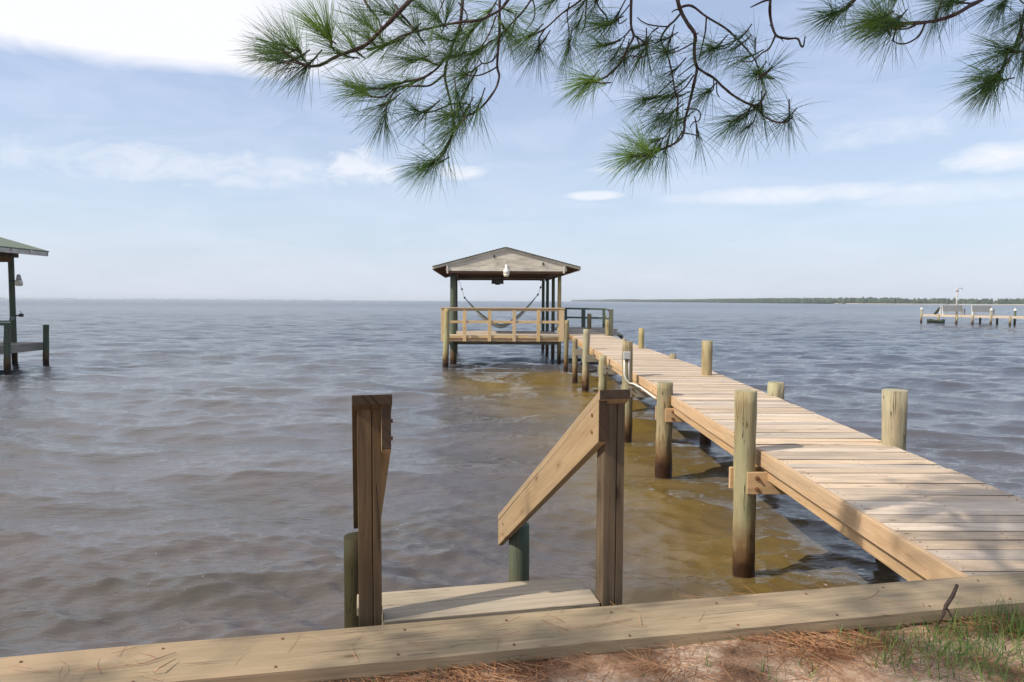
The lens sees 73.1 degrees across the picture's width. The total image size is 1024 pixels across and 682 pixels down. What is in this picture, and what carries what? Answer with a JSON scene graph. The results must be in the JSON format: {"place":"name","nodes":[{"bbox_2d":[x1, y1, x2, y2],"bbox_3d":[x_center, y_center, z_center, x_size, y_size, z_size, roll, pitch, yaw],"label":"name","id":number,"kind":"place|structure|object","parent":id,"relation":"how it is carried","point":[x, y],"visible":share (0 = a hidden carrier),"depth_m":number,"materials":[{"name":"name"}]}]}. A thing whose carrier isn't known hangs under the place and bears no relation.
{"place":"outdoors","nodes":[
{"label":"outdoors","id":0,"kind":"place"},
{"bbox_2d":[163,299,209,299],"bbox_3d":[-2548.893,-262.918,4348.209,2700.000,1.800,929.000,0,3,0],"label":"shore","id":1,"kind":"structure","parent":0,"point":[183,299],"depth_m":4332.71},
{"bbox_2d":[0,299,1023,657],"bbox_3d":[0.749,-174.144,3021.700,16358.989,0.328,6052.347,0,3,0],"label":"water","id":2,"kind":"structure","parent":0,"point":[174,471],"depth_m":11.25,"materials":[{"name":"grey liquid"}]},
{"bbox_2d":[0,237,48,374],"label":"boathouse","id":3,"kind":"object","parent":2,"relation":"in","point":[11,347],"visible":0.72,"depth_m":24.75,"materials":[{"name":"green wood"}]},
{"bbox_2d":[9,274,22,285],"bbox_3d":[-17.807,-2.184,24.819,0.442,0.410,0.250,0,3,0],"label":"floodlight","id":4,"kind":"object","parent":3,"relation":"attached to","point":[18,281],"visible":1,"depth_m":24.76,"materials":[{"name":"grey metal"}]},
{"bbox_2d":[344,389,629,627],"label":"water stairs","id":5,"kind":"structure","parent":2,"relation":"in","point":[598,425],"depth_m":2.87,"materials":[{"name":"brown wood"}]},
{"bbox_2d":[432,247,580,367],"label":"covered platform","id":6,"kind":"structure","parent":2,"relation":"in","point":[489,265],"depth_m":25.25,"materials":[{"name":"brown wood"}]},
{"bbox_2d":[492,276,503,284],"bbox_3d":[-0.627,-2.640,30.092,0.520,0.390,0.311,0,3,0],"label":"hoist unit","id":7,"kind":"object","parent":6,"relation":"hanging from","point":[498,281],"visible":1,"depth_m":29.95,"materials":[{"name":"black metal"}]},
{"bbox_2d":[459,279,543,328],"bbox_3d":[-0.459,-1.591,29.357,3.636,2.132,0.905,0,3,0],"label":"hammock","id":8,"kind":"object","parent":6,"relation":"hanging from","point":[518,316],"visible":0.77,"depth_m":29.25,"materials":[{"name":"fabric"}]},
{"bbox_2d":[503,264,509,276],"bbox_3d":[-0.210,-2.555,25.113,0.228,0.445,0.254,-2,4,-38],"label":"floodlight","id":9,"kind":"object","parent":6,"relation":"attached to","point":[506,273],"visible":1,"depth_m":25.03,"materials":[{"name":"white plastic"}]},
{"bbox_2d":[555,307,622,338],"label":"side platform","id":10,"kind":"structure","parent":2,"relation":"in","point":[613,331],"depth_m":33.40,"materials":[{"name":"green wood"}]},
{"bbox_2d":[563,314,1023,580],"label":"pier","id":11,"kind":"structure","parent":2,"relation":"in","point":[890,501],"depth_m":5.80,"materials":[{"name":"brown wood"}]},
{"bbox_2d":[623,351,655,398],"bbox_3d":[2.083,0.514,10.908,0.211,0.588,1.555,0,3,-9],"label":"electrical box","id":12,"kind":"object","parent":11,"relation":"attached to","point":[626,354],"visible":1,"depth_m":11.58,"materials":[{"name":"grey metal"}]},
{"bbox_2d":[927,319,944,322],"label":"boat","id":13,"kind":"object","parent":2,"relation":"on","point":[937,321],"visible":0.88,"depth_m":80.45,"materials":[{"name":"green paint"}]},
{"bbox_2d":[920,307,1023,324],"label":"dock","id":14,"kind":"object","parent":2,"relation":"in","point":[990,316],"visible":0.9,"depth_m":76.27,"materials":[{"name":"brown wood"}]},
{"bbox_2d":[942,305,964,314],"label":"dock bench","id":15,"kind":"object","parent":14,"relation":"on","point":[957,308],"visible":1,"depth_m":79.31,"materials":[{"name":"grey wood"}]},
{"bbox_2d":[955,288,961,314],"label":"lamp pole","id":16,"kind":"object","parent":14,"relation":"on","point":[957,290],"visible":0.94,"depth_m":80.13,"materials":[{"name":"white metal"}]},
{"bbox_2d":[971,305,994,315],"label":"dock bench","id":17,"kind":"object","parent":14,"relation":"on","point":[975,309],"visible":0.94,"depth_m":76.16,"materials":[{"name":"grey wood"}]},
{"bbox_2d":[0,0,1023,301],"label":"sky","id":18,"kind":"structure","parent":0,"point":[136,152],"materials":[{"name":"blue"}]},
{"bbox_2d":[378,614,1023,681],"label":"ground","id":19,"kind":"structure","parent":0,"point":[615,674],"depth_m":2.46,"materials":[{"name":"soil"}]},
{"bbox_2d":[0,572,1023,681],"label":"bulkhead","id":20,"kind":"object","parent":19,"relation":"on","point":[330,657],"visible":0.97,"depth_m":2.55,"materials":[{"name":"brown wood"}]},
{"bbox_2d":[81,652,175,672],"bbox_3d":[-1.275,1.080,2.285,0.298,0.020,0.124,-1,4,-24],"label":"twig","id":21,"kind":"object","parent":20,"relation":"on","point":[159,667],"visible":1,"depth_m":2.31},
{"bbox_2d":[12,580,901,680],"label":"scattered needles","id":22,"kind":"object","parent":20,"relation":"on","point":[450,628],"visible":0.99,"depth_m":2.58,"materials":[{"name":"brown plant"}]},
{"bbox_2d":[563,619,631,629],"bbox_3d":[0.330,1.075,2.621,0.287,0.005,0.013,-1,4,-17],"label":"twig","id":23,"kind":"object","parent":20,"relation":"on","point":[598,624],"visible":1,"depth_m":2.62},
{"bbox_2d":[228,0,1023,205],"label":"pine tree","id":24,"kind":"object","parent":19,"relation":"on","point":[881,22],"visible":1,"depth_m":3.09,"materials":[{"name":"green plant"}]},
{"bbox_2d":[297,610,1023,681],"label":"pine straw","id":25,"kind":"object","parent":19,"relation":"on","point":[811,645],"visible":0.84,"depth_m":2.46,"materials":[{"name":"brown plant"}]},
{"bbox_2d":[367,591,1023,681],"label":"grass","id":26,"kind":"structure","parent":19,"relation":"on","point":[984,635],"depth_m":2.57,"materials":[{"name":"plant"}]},
{"bbox_2d":[936,584,958,629],"bbox_3d":[1.714,1.049,2.727,0.089,0.185,0.016,0,3,0],"label":"stick","id":27,"kind":"object","parent":19,"relation":"on","point":[950,599],"visible":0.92,"depth_m":2.72,"materials":[{"name":"brown wood"}]},
{"bbox_2d":[833,303,1023,304],"bbox_3d":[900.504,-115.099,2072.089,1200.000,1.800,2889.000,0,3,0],"label":"shore","id":28,"kind":"structure","parent":0,"point":[943,304],"depth_m":799.90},
{"bbox_2d":[571,297,1023,303],"bbox_3d":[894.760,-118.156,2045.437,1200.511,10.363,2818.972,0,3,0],"label":"woods","id":29,"kind":"object","parent":28,"relation":"on","point":[839,300],"visible":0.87,"depth_m":907.52,"materials":[{"name":"green plant"}]},
{"bbox_2d":[933,307,941,313],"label":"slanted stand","id":30,"kind":"object","parent":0,"point":[937,310],"visible":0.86,"depth_m":81.66,"materials":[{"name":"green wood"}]}
]}

